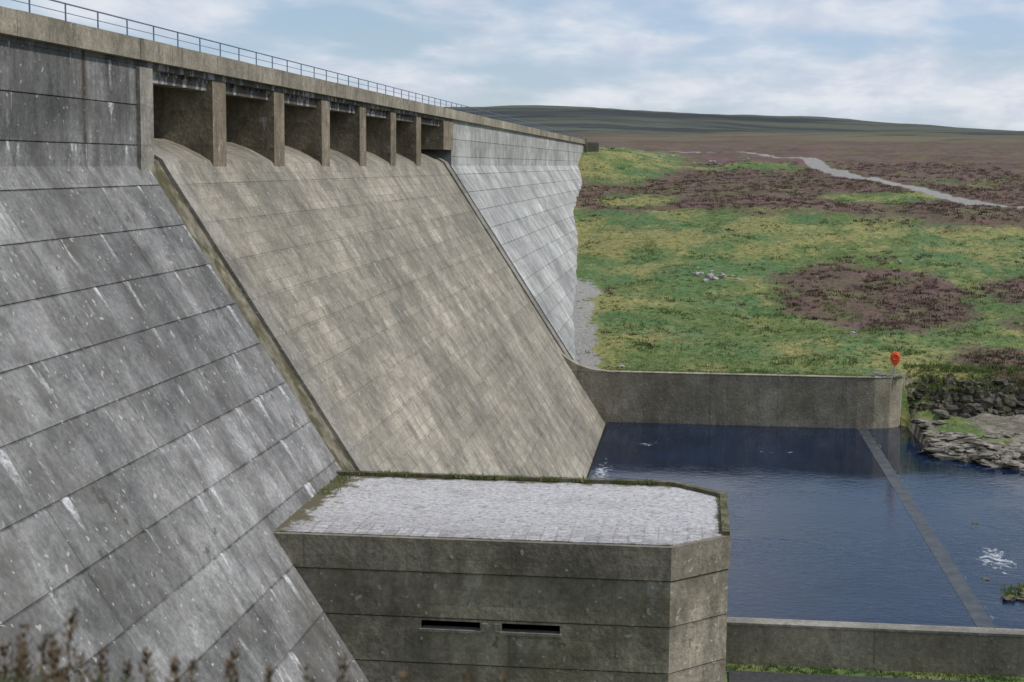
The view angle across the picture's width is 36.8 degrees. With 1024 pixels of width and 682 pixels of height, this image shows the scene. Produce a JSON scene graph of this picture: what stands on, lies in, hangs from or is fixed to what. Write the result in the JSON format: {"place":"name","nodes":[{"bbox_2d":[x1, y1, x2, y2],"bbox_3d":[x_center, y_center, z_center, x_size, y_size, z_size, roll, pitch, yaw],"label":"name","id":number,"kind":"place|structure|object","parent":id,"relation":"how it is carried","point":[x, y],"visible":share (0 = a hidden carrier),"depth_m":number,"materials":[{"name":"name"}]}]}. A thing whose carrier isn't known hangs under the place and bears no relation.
{"place":"outdoors","nodes":[
{"label":"outdoors","id":0,"kind":"place"},
{"bbox_2d":[0,657,226,681],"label":"hillside grass","id":1,"kind":"structure","parent":0,"point":[3,680],"depth_m":4.56,"materials":[{"name":"plant"}]},
{"bbox_2d":[419,623,561,637],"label":"slot sills","id":2,"kind":"structure","parent":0,"point":[497,629],"depth_m":42.21,"materials":[{"name":"grey concrete"}]},
{"bbox_2d":[0,0,1023,130],"label":"sky","id":3,"kind":"structure","parent":0,"point":[949,63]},
{"bbox_2d":[444,105,1023,681],"bbox_3d":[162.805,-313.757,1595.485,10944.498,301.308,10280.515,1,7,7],"label":"ground","id":4,"kind":"structure","parent":0,"point":[696,139],"depth_m":160.91,"materials":[{"name":"green plant"}]},
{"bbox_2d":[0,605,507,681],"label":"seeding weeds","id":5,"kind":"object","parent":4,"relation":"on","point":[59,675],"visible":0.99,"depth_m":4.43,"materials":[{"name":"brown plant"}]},
{"bbox_2d":[0,0,605,681],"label":"concrete dam","id":6,"kind":"structure","parent":4,"relation":"on","point":[246,308],"depth_m":48.63,"materials":[{"name":"concrete"}]},
{"bbox_2d":[273,499,730,681],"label":"walls","id":7,"kind":"structure","parent":4,"relation":"on","point":[695,574],"depth_m":42.09,"materials":[{"name":"concrete"}]},
{"bbox_2d":[274,475,722,545],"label":"roof","id":8,"kind":"structure","parent":7,"relation":"on","point":[627,514],"depth_m":45.27,"materials":[{"name":"grey gravel"}]},
{"bbox_2d":[336,470,729,535],"bbox_3d":[0.661,4.604,48.935,15.732,0.220,5.423,4,8,31],"label":"coping","id":9,"kind":"object","parent":7,"relation":"on","point":[725,526],"visible":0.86,"depth_m":49.46,"materials":[{"name":"concrete"}]},
{"bbox_2d":[313,567,723,673],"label":"tie holes","id":10,"kind":"object","parent":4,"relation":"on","point":[505,625],"visible":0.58,"depth_m":42.50,"materials":[{"name":"concrete"}]},
{"bbox_2d":[326,613,726,673],"bbox_3d":[-0.789,7.830,46.307,14.270,1.258,8.090,1,7,7],"label":"slot course","id":11,"kind":"object","parent":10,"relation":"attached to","point":[600,647],"visible":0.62,"depth_m":42.21,"materials":[{"name":"grey concrete"}]},
{"bbox_2d":[561,352,608,424],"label":"curved upstand","id":12,"kind":"object","parent":4,"relation":"on","point":[594,385],"visible":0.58,"depth_m":109.50,"materials":[{"name":"concrete"}]},
{"bbox_2d":[314,149,1023,681],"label":"grass tufts","id":13,"kind":"object","parent":4,"relation":"on","point":[962,367],"visible":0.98,"depth_m":121.83,"materials":[{"name":"green plant"}]},
{"bbox_2d":[572,370,904,428],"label":"training wall","id":14,"kind":"structure","parent":4,"relation":"on","point":[831,401],"depth_m":108.28,"materials":[{"name":"concrete"}]},
{"bbox_2d":[576,147,1023,371],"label":"heather","id":15,"kind":"object","parent":4,"relation":"on","point":[879,288],"visible":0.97,"depth_m":180.33,"materials":[{"name":"brown plant"}]},
{"bbox_2d":[606,154,1023,367],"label":"scattered stones","id":16,"kind":"object","parent":4,"relation":"on","point":[710,276],"visible":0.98,"depth_m":145.15,"materials":[{"name":"grey stone"}]},
{"bbox_2d":[726,617,1023,676],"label":"basin wall","id":17,"kind":"structure","parent":4,"relation":"on","point":[888,647],"depth_m":49.00,"materials":[{"name":"concrete"}]},
{"bbox_2d":[890,352,900,374],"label":"lifebuoy station","id":18,"kind":"object","parent":4,"relation":"on","point":[895,357],"visible":1,"depth_m":107.90,"materials":[{"name":"orange plastic"}]},
{"bbox_2d":[858,429,994,627],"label":"basin sill","id":19,"kind":"structure","parent":4,"relation":"on","point":[973,607],"depth_m":75.26,"materials":[{"name":"concrete"}]},
{"bbox_2d":[872,372,1023,470],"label":"river bank rocks","id":20,"kind":"object","parent":4,"relation":"on","point":[977,449],"visible":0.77,"depth_m":97.34,"materials":[{"name":"grey stone"}]},
{"bbox_2d":[907,375,1023,417],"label":"rock cliff","id":21,"kind":"structure","parent":4,"relation":"on","point":[969,403],"depth_m":108.88,"materials":[{"name":"grey stone"}]},
{"bbox_2d":[588,422,1023,628],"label":"river water","id":22,"kind":"structure","parent":0,"point":[823,527],"depth_m":80.58,"materials":[{"name":"blue liquid"}]},
{"bbox_2d":[972,522,1023,600],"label":"river rocks","id":23,"kind":"object","parent":22,"relation":"in","point":[1010,597],"visible":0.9,"depth_m":65.23,"materials":[{"name":"grey stone"}]},
{"bbox_2d":[728,670,973,681],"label":"service road","id":24,"kind":"structure","parent":0,"point":[745,676],"depth_m":48.04,"materials":[{"name":"grey asphalt"}]}
]}

